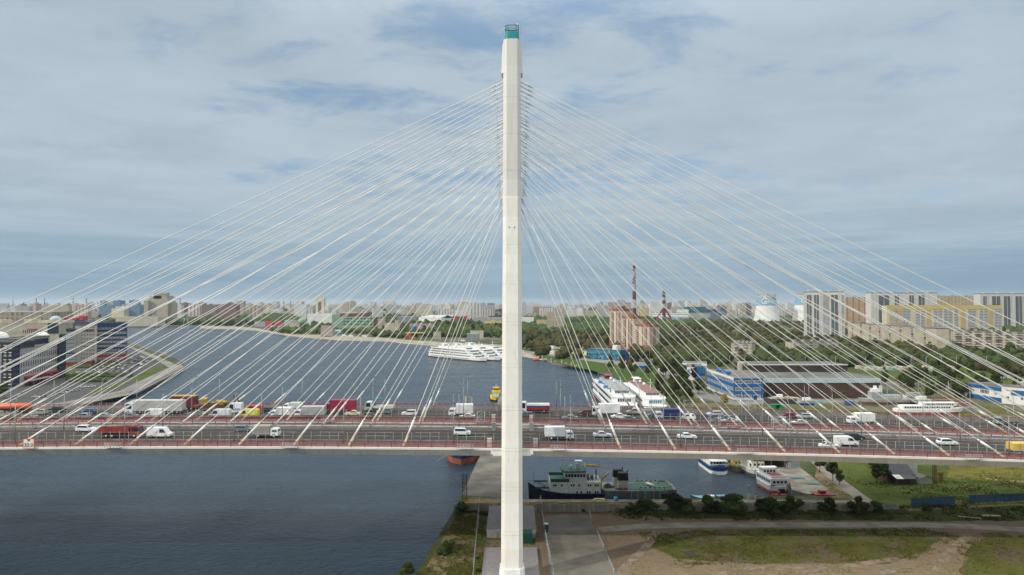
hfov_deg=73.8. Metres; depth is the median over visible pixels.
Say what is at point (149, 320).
apartment block
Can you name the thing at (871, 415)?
box truck
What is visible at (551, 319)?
apartment block
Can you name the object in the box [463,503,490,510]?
concrete fence
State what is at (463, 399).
street lamp
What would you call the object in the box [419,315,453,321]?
exhibition hall
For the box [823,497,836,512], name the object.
bush
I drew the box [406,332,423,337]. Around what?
petrol station
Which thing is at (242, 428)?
car
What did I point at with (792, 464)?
shed kiosk
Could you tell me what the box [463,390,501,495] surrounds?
jetty pavement
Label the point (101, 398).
street lamp
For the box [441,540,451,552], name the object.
bush
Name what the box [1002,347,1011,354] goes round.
tree
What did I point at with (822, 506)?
bush
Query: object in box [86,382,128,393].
grass island
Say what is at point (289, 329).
woodland
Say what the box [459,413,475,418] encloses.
car
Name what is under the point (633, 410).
car
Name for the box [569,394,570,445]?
street lamp
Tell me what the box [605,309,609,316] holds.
city block
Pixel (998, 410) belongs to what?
boatyard ground
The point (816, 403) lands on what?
container
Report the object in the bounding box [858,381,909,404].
laid up boat
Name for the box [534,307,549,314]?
city block
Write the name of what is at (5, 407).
tanker truck
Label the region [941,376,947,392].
tree
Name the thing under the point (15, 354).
office building
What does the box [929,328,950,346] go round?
apartment building
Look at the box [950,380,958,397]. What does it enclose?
tree
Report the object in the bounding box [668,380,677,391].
tree
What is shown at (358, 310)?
distant city
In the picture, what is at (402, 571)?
bush
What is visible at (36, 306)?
city block
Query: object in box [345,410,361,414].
car
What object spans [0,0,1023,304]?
sky
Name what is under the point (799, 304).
cooling tower
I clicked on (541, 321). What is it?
building
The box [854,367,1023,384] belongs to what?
field
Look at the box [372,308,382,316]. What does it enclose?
city block
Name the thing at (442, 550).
bush
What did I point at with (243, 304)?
apartment block
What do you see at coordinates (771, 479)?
boat
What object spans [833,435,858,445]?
van
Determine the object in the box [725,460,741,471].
boat
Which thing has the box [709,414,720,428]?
inspection gantry
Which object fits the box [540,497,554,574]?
wire fence
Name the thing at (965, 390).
tree
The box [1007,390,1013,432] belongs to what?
street lamp
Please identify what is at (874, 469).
tree
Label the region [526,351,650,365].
riverside pavement
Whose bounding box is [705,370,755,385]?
warehouse
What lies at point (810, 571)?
stone slab
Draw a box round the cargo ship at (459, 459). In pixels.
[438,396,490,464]
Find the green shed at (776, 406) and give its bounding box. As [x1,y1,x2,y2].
[770,404,784,408]
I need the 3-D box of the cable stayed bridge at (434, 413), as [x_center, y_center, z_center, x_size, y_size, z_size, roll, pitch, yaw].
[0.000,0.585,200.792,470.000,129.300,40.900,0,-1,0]
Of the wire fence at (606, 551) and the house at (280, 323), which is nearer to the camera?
the wire fence at (606, 551)
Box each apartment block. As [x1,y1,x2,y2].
[16,306,32,310]
[41,306,51,310]
[52,305,71,310]
[73,304,91,318]
[99,305,114,316]
[113,300,124,305]
[116,315,165,325]
[124,304,143,315]
[129,300,140,304]
[144,300,149,315]
[147,293,174,319]
[169,302,177,318]
[177,304,183,317]
[180,302,189,315]
[188,304,201,316]
[203,304,217,319]
[218,303,239,319]
[236,300,245,314]
[248,305,262,318]
[294,304,308,318]
[316,297,325,313]
[383,301,394,304]
[416,304,432,315]
[463,304,468,318]
[469,302,481,319]
[547,311,563,327]
[608,302,616,308]
[640,307,648,316]
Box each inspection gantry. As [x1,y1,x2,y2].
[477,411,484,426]
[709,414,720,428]
[771,417,785,429]
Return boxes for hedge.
[65,364,132,381]
[975,362,1023,375]
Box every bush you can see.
[398,568,408,574]
[399,562,415,573]
[436,545,446,555]
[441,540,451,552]
[449,539,455,546]
[453,501,468,514]
[477,511,487,514]
[625,502,634,512]
[633,499,651,513]
[649,501,659,509]
[662,493,686,509]
[668,498,698,513]
[701,494,714,512]
[708,500,721,513]
[719,493,748,513]
[754,498,769,512]
[756,496,781,515]
[779,495,804,512]
[817,501,831,512]
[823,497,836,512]
[847,496,870,514]
[870,501,883,513]
[922,503,932,511]
[961,496,968,504]
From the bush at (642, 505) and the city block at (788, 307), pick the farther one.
the city block at (788, 307)
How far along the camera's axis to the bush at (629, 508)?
194.27 m
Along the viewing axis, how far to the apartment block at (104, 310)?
2948.48 m
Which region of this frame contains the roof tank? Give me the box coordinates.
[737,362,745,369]
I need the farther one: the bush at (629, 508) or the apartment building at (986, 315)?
the apartment building at (986, 315)
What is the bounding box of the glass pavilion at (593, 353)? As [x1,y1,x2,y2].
[587,345,628,360]
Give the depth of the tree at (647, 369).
557.94 m
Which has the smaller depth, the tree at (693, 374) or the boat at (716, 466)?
the boat at (716, 466)
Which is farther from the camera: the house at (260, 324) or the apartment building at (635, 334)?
the house at (260, 324)
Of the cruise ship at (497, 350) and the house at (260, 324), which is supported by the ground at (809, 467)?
the house at (260, 324)
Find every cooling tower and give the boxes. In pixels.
[753,295,779,321]
[792,294,803,320]
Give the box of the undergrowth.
[619,509,914,514]
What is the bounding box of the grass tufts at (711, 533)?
[639,527,950,565]
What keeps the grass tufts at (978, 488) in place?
on the meadow at (861, 472)
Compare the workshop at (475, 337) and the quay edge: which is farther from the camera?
the workshop at (475, 337)
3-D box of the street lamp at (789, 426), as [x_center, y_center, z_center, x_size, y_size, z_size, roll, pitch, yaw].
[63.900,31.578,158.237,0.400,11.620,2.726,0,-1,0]
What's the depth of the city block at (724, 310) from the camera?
3006.39 m
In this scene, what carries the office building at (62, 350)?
on the peninsula ground at (48, 386)
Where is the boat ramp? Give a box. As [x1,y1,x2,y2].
[776,467,828,495]
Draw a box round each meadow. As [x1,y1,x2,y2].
[826,462,1023,506]
[946,465,1023,482]
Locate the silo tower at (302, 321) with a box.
[298,317,306,328]
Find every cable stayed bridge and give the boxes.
[0,23,1023,574]
[0,119,1023,438]
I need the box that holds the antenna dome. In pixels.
[0,332,8,337]
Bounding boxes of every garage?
[889,367,897,370]
[913,471,931,484]
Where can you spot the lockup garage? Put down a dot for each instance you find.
(892, 368)
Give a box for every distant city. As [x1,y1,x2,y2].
[0,303,754,316]
[9,303,784,315]
[13,304,793,316]
[25,303,754,315]
[63,303,787,316]
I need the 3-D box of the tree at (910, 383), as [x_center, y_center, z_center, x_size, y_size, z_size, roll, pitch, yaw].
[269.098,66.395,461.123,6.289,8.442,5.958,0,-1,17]
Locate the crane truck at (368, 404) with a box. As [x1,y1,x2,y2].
[365,398,394,410]
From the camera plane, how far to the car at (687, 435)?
166.92 m
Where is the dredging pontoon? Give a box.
[810,490,834,495]
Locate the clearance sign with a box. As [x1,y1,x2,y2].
[23,439,34,448]
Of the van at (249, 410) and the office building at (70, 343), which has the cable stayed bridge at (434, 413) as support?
the van at (249, 410)
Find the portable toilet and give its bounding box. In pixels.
[544,522,547,531]
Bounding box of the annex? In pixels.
[669,317,687,319]
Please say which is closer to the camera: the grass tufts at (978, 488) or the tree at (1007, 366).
the grass tufts at (978, 488)
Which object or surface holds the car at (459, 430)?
on the cable stayed bridge at (512, 441)
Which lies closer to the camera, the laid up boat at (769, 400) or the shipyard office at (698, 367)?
the laid up boat at (769, 400)
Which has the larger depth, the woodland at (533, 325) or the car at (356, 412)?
the woodland at (533, 325)
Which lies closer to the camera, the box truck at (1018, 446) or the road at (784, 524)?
the box truck at (1018, 446)
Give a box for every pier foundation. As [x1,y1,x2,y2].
[482,547,539,574]
[486,506,535,537]
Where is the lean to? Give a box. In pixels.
[893,475,916,484]
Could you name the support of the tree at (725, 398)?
on the boatyard ground at (998, 410)
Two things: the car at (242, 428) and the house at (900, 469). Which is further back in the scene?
the house at (900, 469)
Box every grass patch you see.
[651,528,942,564]
[960,535,1023,574]
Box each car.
[33,409,48,414]
[46,413,63,418]
[48,406,65,411]
[75,413,91,418]
[75,424,96,431]
[80,408,97,413]
[188,410,203,414]
[233,425,250,431]
[262,407,274,411]
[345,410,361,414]
[376,408,392,413]
[401,409,417,415]
[454,427,470,435]
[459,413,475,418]
[522,411,533,415]
[578,409,591,415]
[592,431,611,437]
[611,413,625,417]
[626,408,641,414]
[677,432,696,438]
[681,413,695,418]
[706,410,722,414]
[717,415,734,419]
[771,416,788,420]
[780,412,795,417]
[790,419,806,424]
[796,413,811,417]
[818,441,839,446]
[845,432,864,439]
[936,438,958,445]
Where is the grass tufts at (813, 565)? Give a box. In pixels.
[621,561,973,574]
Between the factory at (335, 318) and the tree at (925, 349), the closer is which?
the tree at (925, 349)
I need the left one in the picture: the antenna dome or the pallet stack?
the antenna dome
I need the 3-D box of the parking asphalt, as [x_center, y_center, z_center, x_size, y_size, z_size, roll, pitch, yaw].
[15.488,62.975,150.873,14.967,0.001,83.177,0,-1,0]
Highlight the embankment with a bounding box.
[200,326,539,358]
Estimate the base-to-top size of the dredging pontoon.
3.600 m
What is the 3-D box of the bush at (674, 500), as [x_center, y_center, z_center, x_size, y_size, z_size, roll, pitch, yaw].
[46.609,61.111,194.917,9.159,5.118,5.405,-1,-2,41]
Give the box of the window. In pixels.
[863,334,928,343]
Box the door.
[922,478,930,483]
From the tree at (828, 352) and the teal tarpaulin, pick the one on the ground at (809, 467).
the tree at (828, 352)
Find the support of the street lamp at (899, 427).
on the cable stayed bridge at (512, 441)
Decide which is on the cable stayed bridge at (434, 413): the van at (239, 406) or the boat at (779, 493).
the van at (239, 406)
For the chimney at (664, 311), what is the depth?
1896.54 m
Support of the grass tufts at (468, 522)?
on the grass ground at (832, 487)
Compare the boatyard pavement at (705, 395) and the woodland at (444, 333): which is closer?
the boatyard pavement at (705, 395)
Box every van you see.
[143,408,164,414]
[146,427,173,437]
[208,408,231,417]
[228,402,243,413]
[239,408,259,417]
[248,405,263,411]
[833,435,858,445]
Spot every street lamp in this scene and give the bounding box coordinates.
[10,378,16,420]
[14,392,23,443]
[58,385,64,429]
[100,377,105,419]
[124,391,131,442]
[234,391,239,440]
[260,386,261,423]
[282,376,285,418]
[343,391,346,443]
[358,385,360,429]
[453,392,454,443]
[463,377,464,419]
[556,374,556,410]
[559,378,560,420]
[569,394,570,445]
[663,389,666,432]
[677,395,680,447]
[738,382,741,420]
[762,391,766,435]
[785,398,790,446]
[804,379,806,412]
[887,381,891,418]
[893,401,899,452]
[1000,404,1009,453]
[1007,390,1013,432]
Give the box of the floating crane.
[180,315,191,328]
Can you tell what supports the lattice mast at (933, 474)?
on the grass ground at (832, 487)
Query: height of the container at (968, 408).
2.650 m
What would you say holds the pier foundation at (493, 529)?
on the grass ground at (832, 487)
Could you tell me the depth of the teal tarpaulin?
224.85 m
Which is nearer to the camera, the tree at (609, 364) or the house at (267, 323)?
the tree at (609, 364)
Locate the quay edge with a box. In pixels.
[523,499,855,502]
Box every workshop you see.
[467,333,478,340]
[721,313,753,320]
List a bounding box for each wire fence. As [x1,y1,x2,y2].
[473,499,480,573]
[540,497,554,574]
[596,528,615,572]
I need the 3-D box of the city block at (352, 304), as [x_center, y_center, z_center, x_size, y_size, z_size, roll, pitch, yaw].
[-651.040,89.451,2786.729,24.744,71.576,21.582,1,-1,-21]
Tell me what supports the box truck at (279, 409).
on the cable stayed bridge at (434, 413)
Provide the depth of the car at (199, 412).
195.14 m
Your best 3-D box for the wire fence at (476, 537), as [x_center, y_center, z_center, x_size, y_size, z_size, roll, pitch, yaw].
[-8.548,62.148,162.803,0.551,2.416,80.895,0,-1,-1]
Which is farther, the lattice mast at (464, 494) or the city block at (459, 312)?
the city block at (459, 312)
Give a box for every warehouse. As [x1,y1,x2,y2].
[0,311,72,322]
[307,314,331,324]
[398,316,418,323]
[473,317,501,323]
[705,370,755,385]
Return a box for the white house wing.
[908,464,916,471]
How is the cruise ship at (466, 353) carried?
on the water
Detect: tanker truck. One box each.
[0,402,32,412]
[522,401,549,412]
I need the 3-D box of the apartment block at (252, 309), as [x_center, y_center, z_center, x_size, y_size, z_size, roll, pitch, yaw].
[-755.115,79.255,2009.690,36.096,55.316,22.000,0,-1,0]
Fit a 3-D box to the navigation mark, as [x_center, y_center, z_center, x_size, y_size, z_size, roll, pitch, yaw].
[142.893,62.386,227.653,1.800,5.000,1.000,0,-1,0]
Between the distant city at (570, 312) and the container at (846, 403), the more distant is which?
the distant city at (570, 312)
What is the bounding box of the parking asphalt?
[543,514,616,574]
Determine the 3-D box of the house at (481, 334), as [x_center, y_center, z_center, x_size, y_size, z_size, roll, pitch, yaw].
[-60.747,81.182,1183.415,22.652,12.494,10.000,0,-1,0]
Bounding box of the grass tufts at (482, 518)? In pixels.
[474,510,486,574]
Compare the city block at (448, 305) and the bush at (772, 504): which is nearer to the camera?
the bush at (772, 504)
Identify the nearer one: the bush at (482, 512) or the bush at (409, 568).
the bush at (409, 568)
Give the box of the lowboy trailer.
[192,395,238,409]
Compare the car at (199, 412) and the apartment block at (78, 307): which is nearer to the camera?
the car at (199, 412)
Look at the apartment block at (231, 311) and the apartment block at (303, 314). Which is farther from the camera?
the apartment block at (303, 314)
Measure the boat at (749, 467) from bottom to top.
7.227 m
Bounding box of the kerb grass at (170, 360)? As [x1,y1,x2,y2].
[128,345,182,364]
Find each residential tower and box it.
[803,290,844,336]
[845,296,865,325]
[865,291,936,322]
[937,295,973,304]
[974,292,1023,326]
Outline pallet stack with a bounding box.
[593,498,604,500]
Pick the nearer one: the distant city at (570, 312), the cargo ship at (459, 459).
the cargo ship at (459, 459)
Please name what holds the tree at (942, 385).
on the boatyard ground at (998, 410)
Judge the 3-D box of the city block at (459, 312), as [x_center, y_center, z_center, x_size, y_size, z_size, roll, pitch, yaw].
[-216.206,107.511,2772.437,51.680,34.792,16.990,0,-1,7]
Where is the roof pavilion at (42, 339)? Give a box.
[0,335,49,345]
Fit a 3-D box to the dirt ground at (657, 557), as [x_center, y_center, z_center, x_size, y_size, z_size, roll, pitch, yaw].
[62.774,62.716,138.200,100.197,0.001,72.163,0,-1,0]
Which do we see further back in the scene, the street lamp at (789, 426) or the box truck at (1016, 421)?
the box truck at (1016, 421)
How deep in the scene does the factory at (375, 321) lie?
1518.64 m
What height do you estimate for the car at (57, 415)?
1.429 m
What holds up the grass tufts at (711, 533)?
on the grass patch at (780, 543)
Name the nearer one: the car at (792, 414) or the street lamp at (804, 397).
the car at (792, 414)
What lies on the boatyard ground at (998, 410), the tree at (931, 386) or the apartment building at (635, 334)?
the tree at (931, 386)
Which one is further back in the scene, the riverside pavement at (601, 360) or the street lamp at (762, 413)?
the riverside pavement at (601, 360)
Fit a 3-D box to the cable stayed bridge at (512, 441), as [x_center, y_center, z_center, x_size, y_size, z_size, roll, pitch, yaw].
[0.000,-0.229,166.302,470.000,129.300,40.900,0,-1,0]
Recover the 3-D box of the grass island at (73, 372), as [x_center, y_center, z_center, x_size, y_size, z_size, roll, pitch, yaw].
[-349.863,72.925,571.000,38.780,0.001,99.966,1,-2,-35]
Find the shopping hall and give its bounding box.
[64,316,108,327]
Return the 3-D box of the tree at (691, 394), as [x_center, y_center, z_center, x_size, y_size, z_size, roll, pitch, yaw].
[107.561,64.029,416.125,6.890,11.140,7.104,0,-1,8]
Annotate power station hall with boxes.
[652,312,689,318]
[676,307,722,320]
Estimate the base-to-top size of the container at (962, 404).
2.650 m
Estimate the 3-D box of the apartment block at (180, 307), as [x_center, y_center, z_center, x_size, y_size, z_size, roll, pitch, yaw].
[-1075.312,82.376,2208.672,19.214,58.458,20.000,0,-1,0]
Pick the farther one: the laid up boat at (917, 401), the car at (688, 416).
the laid up boat at (917, 401)
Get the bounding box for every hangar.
[734,361,847,371]
[744,372,881,397]
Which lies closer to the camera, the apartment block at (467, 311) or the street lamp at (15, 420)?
the street lamp at (15, 420)
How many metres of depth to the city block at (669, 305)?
3740.97 m
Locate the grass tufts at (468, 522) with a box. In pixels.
[423,510,476,574]
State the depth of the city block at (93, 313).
2577.40 m
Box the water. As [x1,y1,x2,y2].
[0,326,790,574]
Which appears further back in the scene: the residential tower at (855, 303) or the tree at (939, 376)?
the residential tower at (855, 303)
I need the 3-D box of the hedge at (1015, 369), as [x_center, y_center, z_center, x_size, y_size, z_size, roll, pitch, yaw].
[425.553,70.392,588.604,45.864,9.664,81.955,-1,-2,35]
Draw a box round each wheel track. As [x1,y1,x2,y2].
[617,531,659,574]
[700,558,900,574]
[930,534,969,571]
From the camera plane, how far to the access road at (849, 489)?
221.80 m
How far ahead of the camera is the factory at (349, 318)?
1558.66 m
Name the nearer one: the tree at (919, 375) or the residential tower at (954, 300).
the tree at (919, 375)
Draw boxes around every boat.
[489,387,499,401]
[690,494,714,497]
[698,459,727,474]
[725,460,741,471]
[739,460,763,476]
[755,491,786,495]
[756,466,788,493]
[763,394,801,403]
[797,397,813,404]
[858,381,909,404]
[893,402,962,414]
[910,396,932,403]
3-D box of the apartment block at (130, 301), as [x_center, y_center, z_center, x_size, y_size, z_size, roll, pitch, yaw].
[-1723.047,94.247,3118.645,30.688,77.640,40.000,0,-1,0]
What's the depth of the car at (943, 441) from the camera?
166.88 m
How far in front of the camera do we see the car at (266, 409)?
199.14 m
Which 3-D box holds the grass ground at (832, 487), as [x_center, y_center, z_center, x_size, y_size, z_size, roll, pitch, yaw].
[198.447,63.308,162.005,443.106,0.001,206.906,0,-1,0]
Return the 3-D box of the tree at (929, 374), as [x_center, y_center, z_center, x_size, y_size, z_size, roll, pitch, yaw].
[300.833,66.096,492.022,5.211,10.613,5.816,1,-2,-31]
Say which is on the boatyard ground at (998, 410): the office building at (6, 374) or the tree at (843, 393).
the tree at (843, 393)
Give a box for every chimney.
[632,265,635,313]
[656,291,671,321]
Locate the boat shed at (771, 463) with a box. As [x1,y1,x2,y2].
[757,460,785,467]
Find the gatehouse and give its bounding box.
[550,346,559,353]
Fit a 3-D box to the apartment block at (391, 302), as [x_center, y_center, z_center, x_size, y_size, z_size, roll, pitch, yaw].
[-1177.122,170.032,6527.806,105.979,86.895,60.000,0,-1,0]
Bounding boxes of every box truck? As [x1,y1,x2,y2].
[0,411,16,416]
[169,395,198,409]
[251,424,280,437]
[271,406,293,417]
[283,402,301,409]
[294,405,326,417]
[324,399,356,412]
[448,403,472,415]
[544,425,573,439]
[591,403,619,415]
[654,408,681,418]
[846,412,874,423]
[993,416,1019,424]
[1006,441,1023,454]
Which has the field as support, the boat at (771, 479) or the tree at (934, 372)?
the tree at (934, 372)
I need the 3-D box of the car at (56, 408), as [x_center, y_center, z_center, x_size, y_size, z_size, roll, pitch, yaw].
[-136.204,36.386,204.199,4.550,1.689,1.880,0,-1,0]
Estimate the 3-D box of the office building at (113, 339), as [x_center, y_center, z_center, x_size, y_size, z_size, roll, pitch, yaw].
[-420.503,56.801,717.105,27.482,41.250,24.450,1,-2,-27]
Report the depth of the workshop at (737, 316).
2298.34 m
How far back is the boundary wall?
798.42 m
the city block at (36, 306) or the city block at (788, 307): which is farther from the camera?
the city block at (788, 307)
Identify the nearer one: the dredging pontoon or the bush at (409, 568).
the bush at (409, 568)
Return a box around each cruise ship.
[428,342,487,361]
[453,343,500,360]
[464,342,501,359]
[592,374,637,407]
[621,377,666,409]
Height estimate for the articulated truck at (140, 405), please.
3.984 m
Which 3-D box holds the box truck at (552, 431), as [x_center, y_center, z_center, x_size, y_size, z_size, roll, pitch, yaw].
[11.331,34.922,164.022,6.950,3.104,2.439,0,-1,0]
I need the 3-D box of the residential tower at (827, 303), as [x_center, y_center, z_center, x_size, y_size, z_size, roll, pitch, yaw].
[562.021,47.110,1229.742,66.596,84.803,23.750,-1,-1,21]
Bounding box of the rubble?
[620,554,973,574]
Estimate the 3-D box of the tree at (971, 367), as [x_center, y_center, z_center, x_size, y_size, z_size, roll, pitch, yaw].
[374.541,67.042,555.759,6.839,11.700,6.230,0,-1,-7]
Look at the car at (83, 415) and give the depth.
191.24 m
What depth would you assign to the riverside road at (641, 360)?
1130.58 m
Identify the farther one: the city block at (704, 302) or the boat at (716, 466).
the city block at (704, 302)
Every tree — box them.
[0,381,9,394]
[524,335,530,341]
[607,360,614,366]
[617,359,625,372]
[634,355,639,362]
[645,364,652,373]
[655,373,665,382]
[655,377,663,390]
[659,357,670,375]
[660,383,671,396]
[667,358,676,370]
[667,369,678,382]
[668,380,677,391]
[671,391,682,399]
[675,379,681,390]
[677,365,689,376]
[680,374,691,402]
[683,386,693,397]
[691,364,697,377]
[693,377,704,393]
[720,394,727,404]
[814,462,826,472]
[824,349,833,355]
[824,462,838,480]
[835,470,843,484]
[840,391,847,399]
[865,348,873,361]
[870,337,878,345]
[871,463,880,482]
[876,463,891,482]
[881,367,888,380]
[895,374,903,385]
[903,373,913,381]
[905,379,914,391]
[908,370,917,387]
[915,368,922,384]
[921,346,929,352]
[924,372,934,379]
[924,379,938,397]
[924,387,932,398]
[931,364,943,376]
[936,368,945,379]
[937,380,945,390]
[939,360,952,371]
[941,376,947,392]
[944,370,955,387]
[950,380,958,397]
[953,365,959,373]
[954,386,963,397]
[956,370,964,381]
[960,382,969,397]
[966,357,975,367]
[967,363,975,376]
[973,372,988,381]
[987,350,996,356]
[990,366,1000,382]
[997,366,1007,376]
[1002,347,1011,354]
[1003,360,1010,371]
[1004,342,1013,347]
[1012,375,1019,384]
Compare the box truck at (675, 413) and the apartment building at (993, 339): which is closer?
the box truck at (675, 413)
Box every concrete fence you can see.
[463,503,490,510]
[536,503,898,511]
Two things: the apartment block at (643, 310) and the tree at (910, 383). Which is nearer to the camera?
the tree at (910, 383)
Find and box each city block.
[0,307,10,310]
[31,303,41,310]
[91,308,94,317]
[111,308,128,317]
[273,301,279,308]
[342,301,348,311]
[349,301,355,311]
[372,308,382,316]
[397,309,404,314]
[405,307,412,314]
[438,309,453,314]
[446,303,451,308]
[454,310,462,315]
[457,302,463,309]
[482,309,492,316]
[522,302,525,316]
[526,307,531,313]
[528,301,532,311]
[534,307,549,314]
[539,308,553,315]
[576,308,582,315]
[598,301,602,311]
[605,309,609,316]
[617,299,624,305]
[649,301,655,316]
[656,302,659,311]
[667,302,671,308]
[700,300,706,308]
[718,306,726,314]
[725,302,730,309]
[732,300,735,309]
[745,302,750,314]
[777,304,782,310]
[785,303,791,313]
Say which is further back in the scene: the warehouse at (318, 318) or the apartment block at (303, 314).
the apartment block at (303, 314)
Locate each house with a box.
[254,322,264,326]
[265,321,272,327]
[274,321,282,325]
[284,320,297,326]
[289,323,299,326]
[321,326,333,335]
[433,332,440,338]
[470,331,483,337]
[870,464,914,482]
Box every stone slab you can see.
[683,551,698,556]
[743,567,755,570]
[802,569,820,573]
[879,569,899,574]
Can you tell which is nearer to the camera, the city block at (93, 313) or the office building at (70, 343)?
the office building at (70, 343)
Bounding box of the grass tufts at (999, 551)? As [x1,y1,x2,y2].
[956,536,1023,573]
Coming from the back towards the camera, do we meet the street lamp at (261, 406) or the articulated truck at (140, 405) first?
the articulated truck at (140, 405)
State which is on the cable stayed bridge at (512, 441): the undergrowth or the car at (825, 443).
the car at (825, 443)
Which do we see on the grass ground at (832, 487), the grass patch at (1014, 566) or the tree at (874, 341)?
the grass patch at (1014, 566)
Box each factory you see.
[332,314,342,328]
[340,313,373,328]
[373,317,379,327]
[378,319,385,328]
[385,320,399,331]
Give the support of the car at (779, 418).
on the cable stayed bridge at (434, 413)
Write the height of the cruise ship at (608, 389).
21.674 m
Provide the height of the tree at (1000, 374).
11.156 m
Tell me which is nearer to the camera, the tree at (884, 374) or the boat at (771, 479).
the boat at (771, 479)
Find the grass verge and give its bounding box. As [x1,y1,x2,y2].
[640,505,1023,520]
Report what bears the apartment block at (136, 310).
on the ground at (809, 467)
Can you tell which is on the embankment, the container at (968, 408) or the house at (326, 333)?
the house at (326, 333)
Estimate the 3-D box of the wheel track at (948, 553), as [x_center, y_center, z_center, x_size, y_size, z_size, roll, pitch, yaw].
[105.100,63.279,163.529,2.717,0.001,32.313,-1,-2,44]
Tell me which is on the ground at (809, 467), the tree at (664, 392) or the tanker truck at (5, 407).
the tree at (664, 392)
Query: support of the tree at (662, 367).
on the ground at (809, 467)
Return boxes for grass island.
[66,361,128,368]
[66,371,119,378]
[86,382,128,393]
[131,364,165,380]
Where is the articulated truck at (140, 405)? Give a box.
[125,399,185,413]
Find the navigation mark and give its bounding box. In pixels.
[937,467,942,481]
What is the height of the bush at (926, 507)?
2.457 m
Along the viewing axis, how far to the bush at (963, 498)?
201.69 m
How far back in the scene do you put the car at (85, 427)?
170.56 m
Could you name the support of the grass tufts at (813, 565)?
on the dirt ground at (657, 557)
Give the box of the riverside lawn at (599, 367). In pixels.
[522,349,658,385]
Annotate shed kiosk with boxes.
[786,461,799,467]
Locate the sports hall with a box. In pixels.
[522,317,533,322]
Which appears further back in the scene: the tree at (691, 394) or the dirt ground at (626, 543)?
the tree at (691, 394)
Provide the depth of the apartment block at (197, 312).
2198.94 m
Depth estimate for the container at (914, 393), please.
436.75 m
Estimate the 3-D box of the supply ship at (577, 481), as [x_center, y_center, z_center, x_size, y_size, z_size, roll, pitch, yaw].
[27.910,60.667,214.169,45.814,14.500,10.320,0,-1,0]
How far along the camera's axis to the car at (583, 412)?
199.11 m
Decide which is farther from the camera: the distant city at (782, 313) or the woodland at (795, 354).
the distant city at (782, 313)
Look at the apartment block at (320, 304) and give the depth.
1899.35 m
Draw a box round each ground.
[0,342,185,405]
[11,305,1022,574]
[422,468,1023,574]
[535,511,1023,574]
[627,537,969,574]
[685,387,1023,419]
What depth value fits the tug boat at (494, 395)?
440.24 m
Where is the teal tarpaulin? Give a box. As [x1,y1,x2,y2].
[805,482,821,484]
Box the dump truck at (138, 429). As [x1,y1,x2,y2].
[98,424,143,437]
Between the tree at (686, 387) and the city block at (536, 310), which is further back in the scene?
the city block at (536, 310)
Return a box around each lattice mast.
[462,474,466,499]
[932,465,936,483]
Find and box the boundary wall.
[556,346,586,355]
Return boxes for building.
[0,316,74,343]
[0,339,34,386]
[0,344,58,386]
[10,341,22,386]
[58,334,65,377]
[66,328,76,365]
[75,324,97,363]
[97,321,127,361]
[334,329,342,332]
[409,323,434,329]
[536,320,546,323]
[609,306,658,349]
[731,340,754,358]
[785,339,838,348]
[848,321,948,348]
[882,305,1001,330]
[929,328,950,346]
[951,329,1023,350]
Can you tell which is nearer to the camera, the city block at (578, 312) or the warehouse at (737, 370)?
the warehouse at (737, 370)
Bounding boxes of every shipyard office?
[681,361,706,374]
[687,364,700,379]
[707,368,762,399]
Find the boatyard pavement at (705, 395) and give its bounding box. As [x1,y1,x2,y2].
[660,372,858,405]
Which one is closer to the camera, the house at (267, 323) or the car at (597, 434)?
the car at (597, 434)
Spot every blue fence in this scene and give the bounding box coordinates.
[911,497,954,506]
[969,493,1023,502]
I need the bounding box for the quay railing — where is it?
[56,342,185,405]
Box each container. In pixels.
[523,529,532,542]
[814,401,821,405]
[844,401,854,405]
[906,392,920,396]
[932,399,954,401]
[953,402,970,406]
[962,407,977,411]
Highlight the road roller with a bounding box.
[201,397,228,406]
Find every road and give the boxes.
[36,346,182,407]
[252,326,913,363]
[598,522,1023,531]
[812,462,871,501]
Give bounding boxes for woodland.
[91,312,501,325]
[95,305,737,312]
[165,312,301,324]
[270,315,501,333]
[371,319,500,337]
[522,314,1023,333]
[522,319,1019,358]
[652,336,1023,366]
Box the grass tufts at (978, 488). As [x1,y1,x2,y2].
[849,467,1023,505]
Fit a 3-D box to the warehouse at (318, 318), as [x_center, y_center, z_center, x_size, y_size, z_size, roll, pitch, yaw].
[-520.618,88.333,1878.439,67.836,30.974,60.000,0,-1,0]
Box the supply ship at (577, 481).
[528,460,676,498]
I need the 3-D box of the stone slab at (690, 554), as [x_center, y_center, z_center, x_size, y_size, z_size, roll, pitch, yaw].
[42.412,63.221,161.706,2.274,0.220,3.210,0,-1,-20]
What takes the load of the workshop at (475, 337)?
on the ground at (809, 467)

